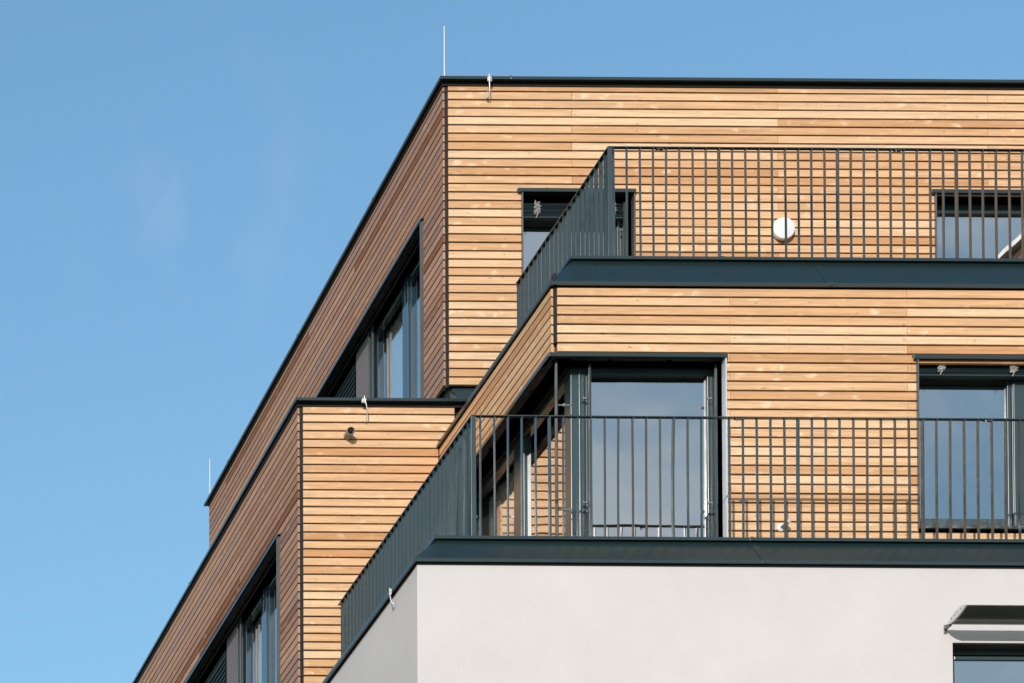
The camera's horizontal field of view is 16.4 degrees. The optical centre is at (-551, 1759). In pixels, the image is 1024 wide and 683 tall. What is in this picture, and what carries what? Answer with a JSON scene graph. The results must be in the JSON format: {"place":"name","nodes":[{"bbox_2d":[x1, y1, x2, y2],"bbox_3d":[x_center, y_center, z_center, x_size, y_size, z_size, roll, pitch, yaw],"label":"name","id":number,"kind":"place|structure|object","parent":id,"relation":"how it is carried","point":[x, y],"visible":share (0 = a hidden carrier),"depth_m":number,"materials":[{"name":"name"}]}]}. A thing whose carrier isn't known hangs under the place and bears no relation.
{"place":"outdoors","nodes":[
{"label":"outdoors","id":0,"kind":"place"},
{"bbox_2d":[209,459,209,493],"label":"lightning rod","id":1,"kind":"object","parent":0,"point":[209,476],"visible":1,"depth_m":43.09,"materials":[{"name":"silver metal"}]},
{"bbox_2d":[444,26,444,75],"bbox_3d":[10.241,-17.541,33.006,0.079,0.592,0.032,0,-2,12],"label":"lightning rod","id":2,"kind":"object","parent":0,"point":[444,50],"visible":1,"depth_m":33.00,"materials":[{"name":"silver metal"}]},
{"bbox_2d":[0,0,1023,682],"label":"sky","id":3,"kind":"structure","parent":0,"point":[183,182],"materials":[{"name":"blue"}]},
{"label":"ground","id":4,"kind":"structure","parent":0,"visible":0},
{"bbox_2d":[132,76,1023,682],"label":"apartment building","id":5,"kind":"structure","parent":4,"relation":"on","point":[412,314],"depth_m":31.74,"materials":[{"name":"brown wood"}]},
{"bbox_2d":[205,650,225,682],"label":"venetian blind","id":6,"kind":"object","parent":5,"relation":"attached to","point":[217,674],"visible":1,"depth_m":36.56,"materials":[{"name":"grey paint"}]},
{"bbox_2d":[185,534,280,682],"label":"window","id":7,"kind":"structure","parent":5,"relation":"in","point":[252,653],"depth_m":35.20,"materials":[{"name":"grey metal"}]},
{"bbox_2d":[334,364,354,397],"bbox_3d":[10.280,-14.843,37.337,0.032,2.035,1.716,0,-2,0],"label":"venetian blind","id":8,"kind":"object","parent":5,"relation":"hanging from","point":[342,390],"visible":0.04,"depth_m":36.73,"materials":[{"name":"grey paint"}]},
{"bbox_2d":[343,427,354,439],"bbox_3d":[9.178,-13.529,32.784,0.084,0.084,0.225,0,-2,0],"label":"vent pipe","id":9,"kind":"object","parent":5,"relation":"attached to","point":[347,435],"visible":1,"depth_m":32.72,"materials":[{"name":"grey plastic"}]},
{"bbox_2d":[361,396,367,421],"bbox_3d":[9.346,-13.781,32.733,0.054,0.240,0.091,-1,-3,43],"label":"conductor clamp","id":10,"kind":"object","parent":5,"relation":"attached to","point":[363,400],"visible":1,"depth_m":32.71,"materials":[{"name":"silver metal"}]},
{"bbox_2d":[315,218,424,397],"bbox_3d":[10.341,-14.904,35.906,0.412,2.260,4.806,0,-2,0],"label":"window","id":11,"kind":"structure","parent":5,"relation":"in","point":[389,360],"depth_m":35.17,"materials":[{"name":"grey metal"}]},
{"bbox_2d":[389,588,393,604],"bbox_3d":[8.345,-10.307,28.433,0.032,0.169,0.075,1,-2,-19],"label":"conductor clamp","id":12,"kind":"object","parent":5,"relation":"attached to","point":[390,593],"visible":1,"depth_m":28.43,"materials":[{"name":"silver metal"}]},
{"bbox_2d":[485,74,491,98],"bbox_3d":[10.637,-17.131,32.853,0.041,0.227,0.075,1,-2,-24],"label":"conductor clamp","id":13,"kind":"object","parent":5,"relation":"attached to","point":[489,78],"visible":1,"depth_m":32.83,"materials":[{"name":"silver metal"}]},
{"bbox_2d":[523,200,622,221],"bbox_3d":[11.531,-15.909,32.952,1.025,0.207,0.110,0,-2,0],"label":"venetian blind","id":14,"kind":"object","parent":5,"relation":"attached to","point":[536,211],"visible":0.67,"depth_m":32.94,"materials":[{"name":"grey paint"}]},
{"bbox_2d":[516,188,635,273],"bbox_3d":[11.532,-14.821,32.940,1.213,2.531,0.285,0,-2,0],"label":"window","id":15,"kind":"structure","parent":5,"relation":"in","point":[620,227],"depth_m":32.90,"materials":[{"name":"grey metal"}]},
{"bbox_2d":[476,352,727,536],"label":"window","id":16,"kind":"structure","parent":5,"relation":"in","point":[572,396],"depth_m":29.61,"materials":[{"name":"grey metal"}]},
{"bbox_2d":[338,415,1023,655],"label":"balcony railing","id":17,"kind":"object","parent":5,"relation":"on","point":[442,501],"visible":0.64,"depth_m":28.45,"materials":[{"name":"grey metal"}]},
{"bbox_2d":[515,146,1023,327],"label":"balcony railing","id":18,"kind":"object","parent":5,"relation":"on","point":[541,267],"visible":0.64,"depth_m":30.08,"materials":[{"name":"grey metal"}]},
{"bbox_2d":[773,217,794,240],"bbox_3d":[13.647,-15.663,32.837,0.228,0.228,0.071,0,-2,0],"label":"wall lamp","id":19,"kind":"object","parent":5,"relation":"attached to","point":[779,228],"visible":0.89,"depth_m":32.80,"materials":[{"name":"white plastic"}]},
{"bbox_2d":[777,519,790,531],"bbox_3d":[12.192,-11.272,29.315,0.072,0.089,0.120,1,-2,-14],"label":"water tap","id":20,"kind":"object","parent":5,"relation":"attached to","point":[780,527],"visible":0.84,"depth_m":29.34,"materials":[{"name":"white plastic"}]},
{"bbox_2d":[912,354,1023,533],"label":"window","id":21,"kind":"structure","parent":5,"relation":"in","point":[1013,390],"depth_m":29.54,"materials":[{"name":"grey metal"}]},
{"bbox_2d":[919,365,1023,379],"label":"venetian blind","id":22,"kind":"object","parent":5,"relation":"attached to","point":[1013,372],"visible":1,"depth_m":29.48,"materials":[{"name":"grey paint"}]},
{"bbox_2d":[931,189,1020,257],"bbox_3d":[16.112,-14.798,32.940,1.892,2.546,0.285,0,-2,0],"label":"window","id":23,"kind":"structure","parent":5,"relation":"in","point":[976,210],"depth_m":33.05,"materials":[{"name":"grey metal"}]},
{"bbox_2d":[943,604,1023,633],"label":"sunshade","id":24,"kind":"object","parent":5,"relation":"attached to","point":[964,614],"visible":1,"depth_m":27.52,"materials":[{"name":"grey metal"}]},
{"bbox_2d":[953,643,1023,682],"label":"window","id":25,"kind":"structure","parent":5,"relation":"in","point":[962,652],"depth_m":27.93,"materials":[{"name":"grey metal"}]}
]}

